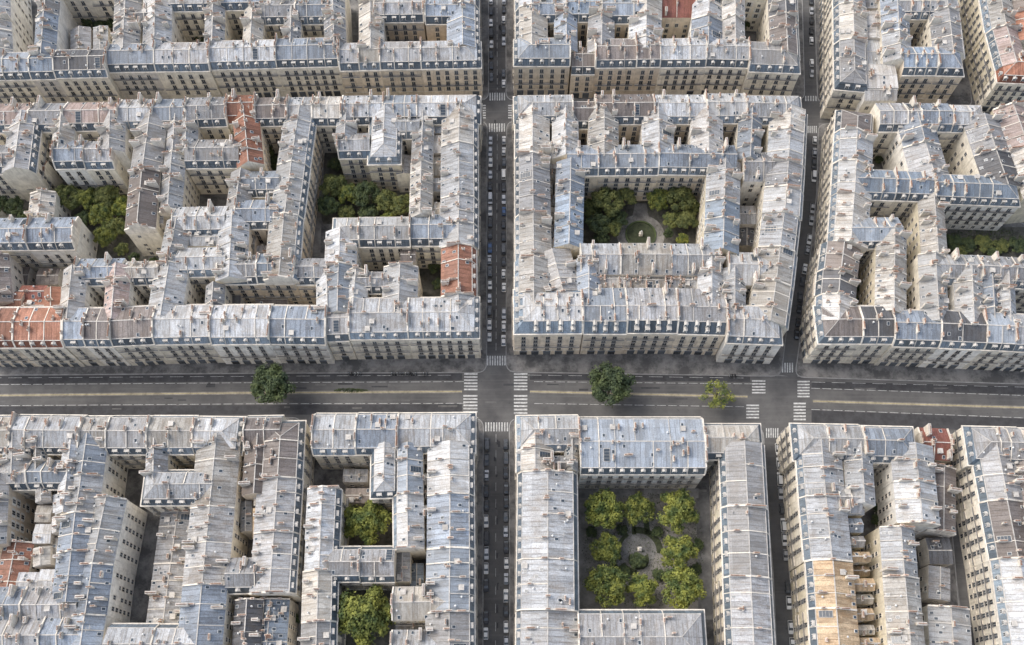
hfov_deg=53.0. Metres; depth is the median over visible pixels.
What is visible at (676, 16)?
apartment building
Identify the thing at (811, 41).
parked car
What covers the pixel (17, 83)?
apartment building
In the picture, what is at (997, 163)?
apartment building
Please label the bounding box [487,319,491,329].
parked car
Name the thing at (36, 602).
apartment building
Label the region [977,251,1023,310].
apartment building
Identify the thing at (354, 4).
pavement
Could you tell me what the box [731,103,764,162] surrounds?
apartment building
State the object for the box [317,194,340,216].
tree
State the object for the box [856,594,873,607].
annex
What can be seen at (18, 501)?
window
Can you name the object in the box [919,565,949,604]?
annex
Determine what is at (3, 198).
tree
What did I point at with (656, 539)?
lawn
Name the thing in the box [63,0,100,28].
apartment building
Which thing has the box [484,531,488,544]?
parked car
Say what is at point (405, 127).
apartment building
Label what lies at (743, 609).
apartment building
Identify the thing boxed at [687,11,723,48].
apartment building
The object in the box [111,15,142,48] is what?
apartment building
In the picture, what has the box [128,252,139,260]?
tree
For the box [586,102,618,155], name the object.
apartment building
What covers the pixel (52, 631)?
apartment building
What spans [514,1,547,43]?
apartment building
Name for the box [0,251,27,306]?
apartment building
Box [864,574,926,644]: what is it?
apartment building
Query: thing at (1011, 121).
apartment building
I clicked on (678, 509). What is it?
tree
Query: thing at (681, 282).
apartment building
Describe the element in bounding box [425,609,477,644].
apartment building
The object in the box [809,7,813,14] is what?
parked car
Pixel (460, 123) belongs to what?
apartment building
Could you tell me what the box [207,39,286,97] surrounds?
apartment building
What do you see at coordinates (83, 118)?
apartment building
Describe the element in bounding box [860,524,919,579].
apartment building
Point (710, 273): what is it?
apartment building
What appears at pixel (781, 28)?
apartment building
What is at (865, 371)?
pavement
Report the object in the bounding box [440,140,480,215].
apartment building
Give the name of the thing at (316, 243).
path
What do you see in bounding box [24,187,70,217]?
apartment building
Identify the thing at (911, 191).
apartment building
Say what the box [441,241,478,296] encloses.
apartment building
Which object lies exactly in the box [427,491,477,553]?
apartment building
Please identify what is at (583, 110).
apartment building
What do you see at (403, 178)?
annex
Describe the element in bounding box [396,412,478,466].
apartment building
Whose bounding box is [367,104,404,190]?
apartment building
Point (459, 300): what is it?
apartment building
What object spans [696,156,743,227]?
apartment building
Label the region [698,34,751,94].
apartment building
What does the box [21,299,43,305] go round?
annex
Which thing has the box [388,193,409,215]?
tree
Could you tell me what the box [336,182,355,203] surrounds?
tree
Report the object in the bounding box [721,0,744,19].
apartment building
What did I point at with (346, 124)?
apartment building
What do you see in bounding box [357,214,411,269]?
apartment building
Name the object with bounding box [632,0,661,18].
apartment building
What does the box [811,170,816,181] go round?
parked car
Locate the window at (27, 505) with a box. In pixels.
[26,503,29,512]
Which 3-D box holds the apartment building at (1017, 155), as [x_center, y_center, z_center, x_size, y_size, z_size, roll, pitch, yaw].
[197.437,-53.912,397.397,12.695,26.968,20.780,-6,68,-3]
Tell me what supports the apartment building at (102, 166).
on the ground at (777, 375)
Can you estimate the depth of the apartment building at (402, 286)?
369.90 m
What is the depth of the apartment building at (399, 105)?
397.62 m
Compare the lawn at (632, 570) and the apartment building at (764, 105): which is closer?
the lawn at (632, 570)
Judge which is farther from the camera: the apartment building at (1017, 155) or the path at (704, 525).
the apartment building at (1017, 155)
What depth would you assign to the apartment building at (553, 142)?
391.96 m
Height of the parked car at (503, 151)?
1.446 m
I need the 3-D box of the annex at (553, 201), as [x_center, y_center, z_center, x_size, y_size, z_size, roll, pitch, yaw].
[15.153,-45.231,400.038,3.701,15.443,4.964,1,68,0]
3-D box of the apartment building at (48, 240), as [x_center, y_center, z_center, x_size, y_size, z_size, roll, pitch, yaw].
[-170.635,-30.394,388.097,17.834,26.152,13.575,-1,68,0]
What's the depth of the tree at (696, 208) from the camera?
399.97 m
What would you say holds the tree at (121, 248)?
on the garden soil at (124, 238)
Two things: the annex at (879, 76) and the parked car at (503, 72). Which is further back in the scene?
the parked car at (503, 72)
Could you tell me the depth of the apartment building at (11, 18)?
421.64 m
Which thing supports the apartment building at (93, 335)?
on the ground at (777, 375)
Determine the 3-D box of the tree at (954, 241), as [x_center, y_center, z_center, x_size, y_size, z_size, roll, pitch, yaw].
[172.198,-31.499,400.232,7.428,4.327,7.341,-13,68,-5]
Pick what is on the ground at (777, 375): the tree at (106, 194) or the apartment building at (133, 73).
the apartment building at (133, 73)
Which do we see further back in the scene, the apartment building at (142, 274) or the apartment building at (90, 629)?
the apartment building at (142, 274)
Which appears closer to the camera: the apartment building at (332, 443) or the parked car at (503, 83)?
the apartment building at (332, 443)
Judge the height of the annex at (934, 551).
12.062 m
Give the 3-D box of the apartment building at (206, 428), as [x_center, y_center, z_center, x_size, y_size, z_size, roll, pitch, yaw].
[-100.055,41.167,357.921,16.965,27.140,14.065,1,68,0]
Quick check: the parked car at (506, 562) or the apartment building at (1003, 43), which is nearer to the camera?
the parked car at (506, 562)
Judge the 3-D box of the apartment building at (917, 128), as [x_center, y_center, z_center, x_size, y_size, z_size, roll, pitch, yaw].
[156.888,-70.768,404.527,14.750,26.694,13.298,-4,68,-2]
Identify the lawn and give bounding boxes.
[619,533,628,560]
[621,562,636,575]
[627,222,654,242]
[628,554,648,569]
[633,527,662,553]
[644,521,650,535]
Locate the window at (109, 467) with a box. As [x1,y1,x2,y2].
[108,465,111,473]
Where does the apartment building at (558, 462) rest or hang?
on the ground at (777, 375)
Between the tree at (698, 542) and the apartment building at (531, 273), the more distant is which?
the apartment building at (531, 273)
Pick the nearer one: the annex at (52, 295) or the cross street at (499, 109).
the annex at (52, 295)
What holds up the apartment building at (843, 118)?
on the ground at (777, 375)
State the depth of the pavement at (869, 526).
354.60 m
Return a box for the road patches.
[0,3,1023,630]
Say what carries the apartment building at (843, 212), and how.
on the ground at (777, 375)
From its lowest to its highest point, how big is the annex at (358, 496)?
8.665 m
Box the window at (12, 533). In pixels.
[11,531,14,539]
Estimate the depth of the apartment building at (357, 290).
369.52 m
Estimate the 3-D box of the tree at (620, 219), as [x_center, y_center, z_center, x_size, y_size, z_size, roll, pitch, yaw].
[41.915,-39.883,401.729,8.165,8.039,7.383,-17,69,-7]
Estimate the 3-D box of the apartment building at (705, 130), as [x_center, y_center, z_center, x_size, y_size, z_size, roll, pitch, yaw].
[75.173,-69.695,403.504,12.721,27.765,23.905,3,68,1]
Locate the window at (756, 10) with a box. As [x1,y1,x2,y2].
[754,8,760,12]
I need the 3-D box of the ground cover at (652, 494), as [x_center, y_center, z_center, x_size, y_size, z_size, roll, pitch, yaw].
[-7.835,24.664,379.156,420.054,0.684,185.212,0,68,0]
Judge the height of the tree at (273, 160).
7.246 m
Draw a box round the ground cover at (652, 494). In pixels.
[0,184,1021,644]
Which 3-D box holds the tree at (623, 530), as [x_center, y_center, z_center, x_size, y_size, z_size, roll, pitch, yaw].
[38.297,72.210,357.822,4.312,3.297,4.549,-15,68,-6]
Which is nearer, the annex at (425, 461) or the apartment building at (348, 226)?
the annex at (425, 461)
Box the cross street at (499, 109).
[481,100,989,122]
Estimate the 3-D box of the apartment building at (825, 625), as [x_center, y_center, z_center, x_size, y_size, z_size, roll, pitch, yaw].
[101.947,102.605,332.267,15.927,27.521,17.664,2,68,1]
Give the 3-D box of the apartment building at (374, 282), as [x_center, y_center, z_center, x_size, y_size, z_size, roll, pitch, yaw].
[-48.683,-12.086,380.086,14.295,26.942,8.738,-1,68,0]
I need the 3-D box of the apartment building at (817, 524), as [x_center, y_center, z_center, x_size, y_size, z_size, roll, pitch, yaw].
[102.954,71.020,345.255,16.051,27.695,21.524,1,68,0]
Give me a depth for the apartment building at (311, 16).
418.07 m
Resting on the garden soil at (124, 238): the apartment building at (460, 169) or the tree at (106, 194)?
the tree at (106, 194)
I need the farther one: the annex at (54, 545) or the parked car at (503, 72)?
the parked car at (503, 72)
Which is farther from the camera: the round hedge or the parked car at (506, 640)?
the round hedge
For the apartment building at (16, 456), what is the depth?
344.68 m
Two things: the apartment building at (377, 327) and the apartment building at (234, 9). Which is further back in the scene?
the apartment building at (234, 9)
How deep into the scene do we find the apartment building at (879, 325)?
363.89 m
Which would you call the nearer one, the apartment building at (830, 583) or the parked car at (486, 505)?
the apartment building at (830, 583)
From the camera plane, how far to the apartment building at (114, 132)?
393.95 m
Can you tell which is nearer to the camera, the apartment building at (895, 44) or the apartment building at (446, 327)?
the apartment building at (446, 327)
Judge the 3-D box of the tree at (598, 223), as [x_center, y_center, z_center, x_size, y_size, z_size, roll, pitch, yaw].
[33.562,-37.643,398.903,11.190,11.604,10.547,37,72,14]
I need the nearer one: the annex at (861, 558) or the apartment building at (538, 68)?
the annex at (861, 558)
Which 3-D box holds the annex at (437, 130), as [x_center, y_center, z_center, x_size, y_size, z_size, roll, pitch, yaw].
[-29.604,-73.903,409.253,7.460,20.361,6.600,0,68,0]
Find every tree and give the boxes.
[0,195,8,213]
[2,195,24,215]
[16,210,26,217]
[54,183,78,209]
[73,210,89,225]
[75,187,97,209]
[81,19,92,26]
[89,202,112,225]
[92,20,107,28]
[93,184,119,207]
[93,224,116,246]
[106,18,113,27]
[106,217,124,237]
[110,195,127,216]
[113,242,128,255]
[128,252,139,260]
[250,362,296,404]
[269,146,274,158]
[270,156,277,170]
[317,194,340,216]
[319,174,347,196]
[327,157,341,170]
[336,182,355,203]
[336,584,395,644]
[337,205,355,217]
[343,499,391,545]
[351,180,380,206]
[357,204,379,216]
[370,189,396,210]
[379,210,395,216]
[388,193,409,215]
[428,264,440,273]
[431,277,440,289]
[582,564,630,608]
[583,487,624,529]
[584,198,601,217]
[584,212,610,237]
[586,526,596,537]
[587,361,636,407]
[588,530,621,565]
[591,187,624,217]
[593,234,610,242]
[607,219,621,236]
[609,210,627,226]
[616,524,627,534]
[619,187,636,204]
[619,565,630,577]
[622,491,655,525]
[625,572,658,607]
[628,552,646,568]
[646,188,668,210]
[651,526,663,536]
[652,567,664,580]
[656,488,699,534]
[660,534,699,569]
[660,566,706,608]
[662,212,677,228]
[663,227,673,238]
[665,186,696,211]
[675,209,698,228]
[675,233,688,243]
[689,561,701,575]
[690,202,699,214]
[692,537,703,551]
[698,379,736,408]
[870,514,878,524]
[874,156,883,163]
[946,234,964,249]
[954,245,966,254]
[961,237,976,252]
[974,235,993,252]
[986,247,996,255]
[992,238,1009,253]
[1009,236,1023,252]
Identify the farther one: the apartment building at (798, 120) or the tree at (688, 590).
the apartment building at (798, 120)
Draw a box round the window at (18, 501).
[17,499,20,507]
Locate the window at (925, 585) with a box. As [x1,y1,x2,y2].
[923,584,926,592]
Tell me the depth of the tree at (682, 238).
396.87 m
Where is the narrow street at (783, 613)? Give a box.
[764,0,818,644]
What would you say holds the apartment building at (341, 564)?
on the ground at (777, 375)
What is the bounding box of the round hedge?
[625,221,655,242]
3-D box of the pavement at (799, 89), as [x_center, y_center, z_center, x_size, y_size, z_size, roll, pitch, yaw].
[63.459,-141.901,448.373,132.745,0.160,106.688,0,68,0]
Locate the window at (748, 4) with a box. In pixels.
[745,2,752,6]
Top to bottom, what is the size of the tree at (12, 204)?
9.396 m
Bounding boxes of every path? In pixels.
[312,162,323,255]
[579,488,698,497]
[579,544,695,552]
[614,518,673,582]
[617,216,663,242]
[622,533,655,563]
[632,203,649,222]
[635,488,643,527]
[635,569,643,607]
[696,492,723,619]
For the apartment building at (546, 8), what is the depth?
416.48 m
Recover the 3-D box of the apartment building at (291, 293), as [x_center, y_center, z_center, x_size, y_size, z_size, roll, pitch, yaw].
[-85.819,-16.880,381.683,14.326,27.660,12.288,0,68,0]
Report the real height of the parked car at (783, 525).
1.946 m
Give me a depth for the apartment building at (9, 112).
397.45 m
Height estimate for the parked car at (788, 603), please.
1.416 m
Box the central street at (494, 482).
[482,0,509,644]
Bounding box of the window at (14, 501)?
[12,497,16,505]
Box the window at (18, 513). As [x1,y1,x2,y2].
[16,510,20,519]
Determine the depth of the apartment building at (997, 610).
330.81 m
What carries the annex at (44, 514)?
on the ground at (777, 375)
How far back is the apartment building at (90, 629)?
323.95 m
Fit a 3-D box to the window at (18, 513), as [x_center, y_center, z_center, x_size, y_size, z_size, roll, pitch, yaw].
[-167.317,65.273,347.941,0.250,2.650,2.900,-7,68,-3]
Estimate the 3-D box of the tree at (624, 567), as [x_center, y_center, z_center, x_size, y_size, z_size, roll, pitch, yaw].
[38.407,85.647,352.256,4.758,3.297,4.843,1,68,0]
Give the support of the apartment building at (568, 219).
on the ground at (777, 375)
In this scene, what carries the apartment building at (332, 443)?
on the ground at (777, 375)
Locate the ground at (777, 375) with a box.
[297,99,1023,644]
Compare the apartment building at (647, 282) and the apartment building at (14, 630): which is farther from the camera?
the apartment building at (647, 282)
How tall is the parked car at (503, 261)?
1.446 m
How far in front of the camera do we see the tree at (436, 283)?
391.08 m
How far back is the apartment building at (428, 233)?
378.90 m
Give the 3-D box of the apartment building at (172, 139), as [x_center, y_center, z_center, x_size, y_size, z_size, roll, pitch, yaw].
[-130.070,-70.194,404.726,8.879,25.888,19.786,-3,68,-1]
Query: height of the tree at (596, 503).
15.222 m
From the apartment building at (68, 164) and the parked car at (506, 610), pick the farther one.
the apartment building at (68, 164)
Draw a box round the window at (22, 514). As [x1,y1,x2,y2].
[21,512,24,521]
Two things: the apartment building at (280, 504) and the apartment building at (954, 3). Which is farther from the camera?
the apartment building at (954, 3)
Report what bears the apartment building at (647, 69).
on the ground at (777, 375)
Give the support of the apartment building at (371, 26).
on the ground at (777, 375)
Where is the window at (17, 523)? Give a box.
[16,522,19,530]
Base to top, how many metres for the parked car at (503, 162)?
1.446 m
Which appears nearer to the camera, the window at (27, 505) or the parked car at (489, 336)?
the window at (27, 505)
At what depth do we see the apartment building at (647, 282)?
374.35 m
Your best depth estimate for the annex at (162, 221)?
386.33 m
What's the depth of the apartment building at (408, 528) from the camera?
337.85 m
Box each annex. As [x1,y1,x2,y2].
[1,291,24,306]
[16,572,38,586]
[18,285,48,298]
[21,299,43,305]
[22,267,36,284]
[31,546,55,568]
[32,524,57,545]
[34,505,54,523]
[35,486,56,504]
[36,268,63,286]
[37,569,54,585]
[42,161,62,188]
[44,286,61,305]
[50,537,57,554]
[51,515,59,535]
[53,494,56,513]
[70,25,92,49]
[93,25,111,48]
[159,216,166,230]
[183,232,217,247]
[231,294,245,303]
[240,501,254,539]
[252,236,260,254]
[253,508,254,536]
[255,298,290,304]
[256,245,266,253]
[343,469,369,486]
[345,488,369,505]
[396,154,410,191]
[396,552,413,585]
[396,623,424,629]
[400,249,419,273]
[410,563,425,585]
[422,473,426,488]
[422,505,426,518]
[424,456,426,471]
[424,488,426,504]
[433,135,440,155]
[433,156,440,177]
[433,178,440,201]
[433,202,439,213]
[434,126,440,134]
[550,163,555,170]
[550,169,555,193]
[550,181,552,195]
[551,194,554,207]
[551,207,554,234]
[739,206,756,227]
[739,227,753,251]
[848,507,864,517]
[848,518,863,535]
[850,536,865,551]
[852,552,871,565]
[853,566,870,577]
[854,85,897,113]
[854,578,875,593]
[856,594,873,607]
[857,608,873,624]
[858,625,874,637]
[859,638,880,644]
[866,0,878,10]
[866,64,898,88]
[867,10,880,39]
[867,40,881,63]
[917,538,952,567]
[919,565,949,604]
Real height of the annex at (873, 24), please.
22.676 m
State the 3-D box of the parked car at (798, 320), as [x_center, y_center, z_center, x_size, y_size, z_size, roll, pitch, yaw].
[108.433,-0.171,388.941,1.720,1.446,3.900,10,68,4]
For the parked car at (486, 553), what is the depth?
355.20 m
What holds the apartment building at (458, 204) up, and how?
on the ground at (777, 375)
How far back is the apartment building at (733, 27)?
413.10 m
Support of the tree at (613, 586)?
on the garden soil at (587, 600)
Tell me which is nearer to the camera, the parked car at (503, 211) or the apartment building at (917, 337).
the apartment building at (917, 337)
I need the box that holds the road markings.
[0,93,1023,644]
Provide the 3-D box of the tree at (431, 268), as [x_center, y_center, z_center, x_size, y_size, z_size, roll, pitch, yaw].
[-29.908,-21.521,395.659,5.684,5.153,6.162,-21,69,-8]
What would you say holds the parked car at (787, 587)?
on the narrow street at (783, 613)
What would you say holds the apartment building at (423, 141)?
on the ground at (777, 375)
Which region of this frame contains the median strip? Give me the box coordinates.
[0,390,1023,408]
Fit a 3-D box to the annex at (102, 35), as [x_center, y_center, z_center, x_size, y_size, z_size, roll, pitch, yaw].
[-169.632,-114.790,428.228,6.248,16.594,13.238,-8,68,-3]
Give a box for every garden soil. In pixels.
[0,199,28,217]
[62,182,147,260]
[322,153,409,223]
[346,581,393,644]
[349,506,392,545]
[420,268,440,296]
[579,490,706,608]
[583,201,696,243]
[946,227,1023,256]
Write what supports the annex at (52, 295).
on the ground at (777, 375)
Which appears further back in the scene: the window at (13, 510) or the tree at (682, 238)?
the tree at (682, 238)
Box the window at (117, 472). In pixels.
[115,469,118,478]
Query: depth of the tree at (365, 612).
328.09 m
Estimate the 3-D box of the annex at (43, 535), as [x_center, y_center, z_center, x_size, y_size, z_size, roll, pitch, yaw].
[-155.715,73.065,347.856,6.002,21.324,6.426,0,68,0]
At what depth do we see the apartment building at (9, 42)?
412.42 m
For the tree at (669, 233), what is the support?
on the garden soil at (588, 234)
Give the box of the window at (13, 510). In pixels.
[12,508,15,517]
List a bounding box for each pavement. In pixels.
[0,122,487,375]
[31,0,488,99]
[35,417,298,622]
[299,419,483,644]
[506,0,804,99]
[506,121,786,376]
[509,419,776,644]
[781,429,958,643]
[796,123,1023,384]
[814,0,971,104]
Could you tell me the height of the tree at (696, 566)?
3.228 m
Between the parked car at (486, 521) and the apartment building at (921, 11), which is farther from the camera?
the apartment building at (921, 11)
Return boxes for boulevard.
[0,372,1023,435]
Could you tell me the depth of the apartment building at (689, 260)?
373.31 m
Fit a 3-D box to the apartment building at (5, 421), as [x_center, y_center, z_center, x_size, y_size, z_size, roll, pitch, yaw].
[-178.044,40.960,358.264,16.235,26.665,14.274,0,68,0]
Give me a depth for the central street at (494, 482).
383.02 m
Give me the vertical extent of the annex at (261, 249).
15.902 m
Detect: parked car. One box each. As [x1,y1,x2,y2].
[483,515,488,527]
[483,579,488,591]
[483,611,488,623]
[483,627,487,639]
[484,438,489,450]
[484,454,488,465]
[484,470,488,480]
[484,485,488,496]
[484,500,488,510]
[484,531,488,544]
[484,546,488,559]
[484,563,488,573]
[487,255,491,263]
[487,293,491,302]
[487,306,491,314]
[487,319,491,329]
[487,332,491,341]
[488,136,492,144]
[488,146,492,155]
[488,157,492,166]
[488,170,492,178]
[488,182,491,189]
[488,192,492,203]
[488,206,491,215]
[488,217,492,226]
[488,230,491,238]
[488,242,491,252]
[488,266,491,276]
[488,280,491,288]
[489,28,492,37]
[489,40,492,47]
[489,51,492,58]
[489,62,492,69]
[489,72,492,80]
[501,26,505,34]
[501,169,505,179]
[501,194,505,203]
[501,219,505,227]
[501,231,505,241]
[501,243,505,254]
[501,269,505,277]
[501,321,505,331]
[501,335,505,345]
[502,16,505,23]
[502,37,505,45]
[502,69,505,76]
[502,80,505,87]
[502,136,505,144]
[502,147,505,155]
[502,158,505,166]
[502,182,505,191]
[502,207,505,215]
[502,257,505,265]
[502,283,505,291]
[502,308,505,318]
[503,439,507,449]
[503,467,507,478]
[503,511,507,521]
[503,526,507,536]
[503,589,508,602]
[504,452,508,463]
[504,482,508,493]
[504,495,508,507]
[504,540,508,552]
[504,557,508,568]
[504,573,508,584]
[504,605,508,616]
[504,621,508,632]
[504,636,508,644]
[775,443,777,455]
[776,457,778,469]
[776,472,782,485]
[777,487,783,498]
[779,503,784,513]
[780,518,786,531]
[781,533,786,545]
[782,549,787,560]
[785,580,790,593]
[786,596,791,609]
[787,620,793,633]
[789,638,794,644]
[794,328,799,339]
[795,317,800,326]
[796,304,801,312]
[797,291,802,301]
[799,276,804,285]
[802,264,807,273]
[804,246,809,254]
[806,234,811,244]
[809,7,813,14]
[809,17,813,24]
[809,37,813,44]
[809,59,813,66]
[809,69,813,76]
[809,215,813,225]
[810,203,814,213]
[811,159,815,168]
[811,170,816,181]
[812,136,816,144]
[812,148,816,157]
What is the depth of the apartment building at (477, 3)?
421.32 m
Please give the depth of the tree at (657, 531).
356.63 m
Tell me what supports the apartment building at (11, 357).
on the ground at (777, 375)
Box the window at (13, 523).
[11,520,15,529]
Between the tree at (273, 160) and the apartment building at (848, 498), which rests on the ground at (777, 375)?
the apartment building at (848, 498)
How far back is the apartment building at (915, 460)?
345.20 m
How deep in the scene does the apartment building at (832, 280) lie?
372.22 m
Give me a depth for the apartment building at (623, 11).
416.02 m
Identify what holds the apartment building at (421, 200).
on the ground at (777, 375)
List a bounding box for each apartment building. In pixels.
[0,0,32,51]
[0,28,25,56]
[0,49,47,103]
[0,97,32,144]
[0,145,33,198]
[0,214,45,270]
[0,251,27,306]
[0,306,38,366]
[0,415,10,457]
[0,432,31,474]
[0,464,34,500]
[0,478,35,558]
[0,539,39,586]
[0,584,25,620]
[0,614,42,644]
[2,109,59,200]
[5,411,87,459]
[10,306,85,366]
[11,0,32,32]
[17,586,76,622]
[22,213,97,270]
[24,95,65,142]
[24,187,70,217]
[24,457,71,492]
[26,53,71,102]
[26,435,52,468]
[27,8,69,55]
[34,0,77,32]
[35,616,78,644]
[48,111,78,149]
[49,134,97,190]
[50,46,124,101]
[52,264,103,318]
[52,548,88,602]
[54,510,94,551]
[55,438,76,514]
[59,307,105,365]
[60,97,117,140]
[60,472,124,511]
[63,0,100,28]
[63,613,126,644]
[66,432,127,490]
[73,252,126,302]
[74,562,134,622]
[75,415,113,448]
[80,137,128,193]
[80,307,130,365]
[82,494,147,575]
[90,0,113,28]
[94,110,133,175]
[101,262,148,318]
[102,623,158,644]
[104,41,169,99]
[104,415,153,468]
[107,305,171,365]
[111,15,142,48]
[114,0,142,21]
[115,92,154,138]
[121,3,148,30]
[122,258,158,303]
[124,164,164,255]
[129,110,166,173]
[139,437,184,478]
[140,469,212,517]
[141,12,181,48]
[143,0,186,41]
[143,415,198,468]
[144,562,184,622]
[148,260,203,315]
[150,92,183,121]
[150,304,224,363]
[150,623,193,644]
[152,37,222,98]
[154,509,189,562]
[156,149,199,220]
[156,217,189,260]
[163,113,182,152]
[165,244,225,298]
[168,0,209,41]
[169,199,227,233]
[174,108,204,153]
[175,582,235,644]
[182,92,233,139]
[182,505,247,584]
[184,134,238,193]
[190,416,245,457]
[190,433,246,511]
[199,281,231,313]
[202,0,236,39]
[203,10,232,45]
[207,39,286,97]
[207,303,281,363]
[211,208,255,283]
[215,252,264,303]
[219,0,265,39]
[224,88,258,134]
[224,556,266,598]
[225,167,252,209]
[231,597,263,644]
[232,105,271,170]
[232,193,282,245]
[238,433,266,502]
[240,2,268,45]
[241,167,279,199]
[241,415,286,451]
[249,0,294,38]
[249,529,304,601]
[253,89,286,153]
[253,475,308,538]
[254,247,304,304]
[260,597,298,644]
[261,210,312,298]
[262,420,314,486]
[266,304,334,363]
[269,159,318,242]
[273,33,345,96]
[277,104,324,191]
[280,5,305,41]
[286,94,311,118]
[293,0,329,37]
[295,258,327,304]
[297,619,345,644]
[301,568,346,626]
[303,485,349,545]
[304,536,343,570]
[310,92,341,152]
[310,413,362,468]
[313,267,330,314]
[321,0,351,42]
[322,546,365,589]
[323,10,350,48]
[324,226,363,268]
[324,261,353,312]
[326,313,356,359]
[332,107,358,153]
[332,218,364,266]
[336,133,371,183]
[337,39,364,95]
[339,89,381,132]
[344,264,372,308]
[347,297,412,359]
[353,412,399,468]
[357,0,386,49]
[357,40,384,94]
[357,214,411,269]
[357,264,394,296]
[357,545,398,589]
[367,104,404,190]
[369,442,396,509]
[373,0,426,41]
[378,37,424,94]
[382,88,415,117]
[382,261,422,310]
[389,627,437,644]
[390,583,445,623]
[392,491,426,559]
[395,109,419,154]
[395,442,426,494]
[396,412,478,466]
[406,296,481,358]
[409,156,434,217]
[411,109,433,162]
[411,211,461,267]
[415,94,482,150]
[419,36,483,95]
[424,0,457,40]
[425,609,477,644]
[426,546,477,615]
[427,440,476,501]
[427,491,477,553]
[439,218,480,271]
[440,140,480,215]
[440,191,480,240]
[441,102,479,164]
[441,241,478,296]
[446,293,476,309]
[447,0,480,47]
[450,0,481,27]
[512,35,570,94]
[512,94,573,140]
[512,289,583,354]
[513,0,540,29]
[513,103,550,173]
[513,151,550,224]
[513,208,551,274]
[513,256,552,307]
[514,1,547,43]
[514,414,580,459]
[514,430,554,479]
[514,468,578,613]
[514,610,577,644]
[534,0,565,37]
[537,136,562,162]
[541,450,577,473]
[543,248,577,333]
[551,105,578,163]
[553,7,577,83]
[553,190,583,268]
[554,0,571,12]
[554,157,585,197]
[563,432,578,474]
[567,140,597,200]
[568,0,599,46]
[569,41,594,97]
[574,99,594,144]
[576,255,599,304]
[577,609,706,644]
[578,416,707,487]
[579,240,619,275]
[580,284,626,353]
[585,10,614,52]
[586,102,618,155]
[588,0,615,15]
[592,38,635,96]
[594,89,653,144]
[595,137,658,200]
[597,274,630,287]
[603,0,644,38]
[618,237,671,276]
[621,283,677,353]
[627,9,663,48]
[630,276,664,287]
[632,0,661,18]
[632,32,660,93]
[637,103,675,151]
[652,89,705,144]
[654,36,706,94]
[655,137,737,200]
[662,0,696,37]
[665,275,697,288]
[669,286,728,354]
[670,238,721,276]
[685,103,724,152]
[686,0,721,37]
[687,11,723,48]
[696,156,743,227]
[696,196,740,256]
[696,255,725,303]
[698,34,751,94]
[704,88,748,144]
[704,423,762,472]
[709,440,768,518]
[710,265,745,334]
[710,503,771,585]
[712,574,775,644]
[716,305,782,363]
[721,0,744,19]
[722,13,745,47]
[723,248,773,296]
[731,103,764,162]
[739,40,800,95]
[740,152,775,205]
[745,0,766,30]
[746,277,793,343]
[747,95,801,142]
[750,208,800,253]
[754,156,804,207]
[754,183,803,230]
[756,0,798,41]
[758,244,797,290]
[761,10,799,60]
[761,104,807,146]
[761,124,806,167]
[776,423,867,473]
[782,439,845,509]
[784,493,852,570]
[790,560,858,615]
[792,606,859,644]
[799,305,861,362]
[801,290,857,341]
[802,266,860,315]
[804,241,862,290]
[814,188,871,254]
[816,157,873,220]
[818,124,877,189]
[819,0,865,37]
[819,0,869,72]
[820,34,867,118]
[821,110,873,157]
[831,482,862,513]
[842,441,875,511]
[845,305,897,363]
[851,214,903,268]
[857,167,895,216]
[857,228,911,294]
[857,266,911,312]
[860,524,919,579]
[862,425,914,474]
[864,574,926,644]
[869,95,920,158]
[874,309,940,366]
[874,442,936,493]
[874,478,941,534]
[877,0,912,36]
[879,28,912,72]
[882,111,939,169]
[883,167,937,222]
[889,138,949,180]
[896,47,937,102]
[899,0,943,46]
[902,192,949,267]
[906,250,949,320]
[912,4,964,61]
[914,423,954,463]
[915,462,961,538]
[917,99,952,144]
[918,44,964,102]
[918,310,986,368]
[922,604,971,644]
[929,248,982,288]
[935,174,1020,230]
[941,104,982,156]
[943,0,958,7]
[944,112,1008,174]
[945,425,1023,474]
[947,264,986,348]
[956,443,1023,514]
[956,498,1023,569]
[958,0,977,25]
[960,146,1023,205]
[962,0,1017,63]
[962,307,1015,369]
[965,21,1023,100]
[965,556,1023,644]
[975,52,1023,111]
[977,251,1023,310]
[982,273,1002,317]
[989,313,1023,371]
[990,99,1023,148]
[997,270,1020,322]
[1004,146,1023,223]
[1012,0,1023,8]
[1015,7,1023,49]
[1015,460,1023,505]
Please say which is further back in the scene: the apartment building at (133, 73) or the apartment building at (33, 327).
the apartment building at (133, 73)
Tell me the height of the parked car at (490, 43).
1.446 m
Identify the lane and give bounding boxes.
[0,373,1023,429]
[295,86,984,644]
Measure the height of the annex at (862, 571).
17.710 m
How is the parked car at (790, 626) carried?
on the narrow street at (783, 613)
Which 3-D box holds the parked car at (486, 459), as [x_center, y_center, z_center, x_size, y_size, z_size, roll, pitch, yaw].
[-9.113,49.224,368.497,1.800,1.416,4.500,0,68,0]
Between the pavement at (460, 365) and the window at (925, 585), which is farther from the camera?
the pavement at (460, 365)
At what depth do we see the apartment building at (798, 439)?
348.22 m
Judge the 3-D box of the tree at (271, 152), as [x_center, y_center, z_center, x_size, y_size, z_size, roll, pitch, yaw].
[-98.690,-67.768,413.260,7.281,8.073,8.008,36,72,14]
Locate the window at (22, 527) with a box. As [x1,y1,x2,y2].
[20,524,24,533]
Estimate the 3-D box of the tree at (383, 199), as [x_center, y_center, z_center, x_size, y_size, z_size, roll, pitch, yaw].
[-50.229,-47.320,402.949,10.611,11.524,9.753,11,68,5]
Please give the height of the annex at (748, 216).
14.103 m
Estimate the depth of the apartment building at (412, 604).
326.84 m

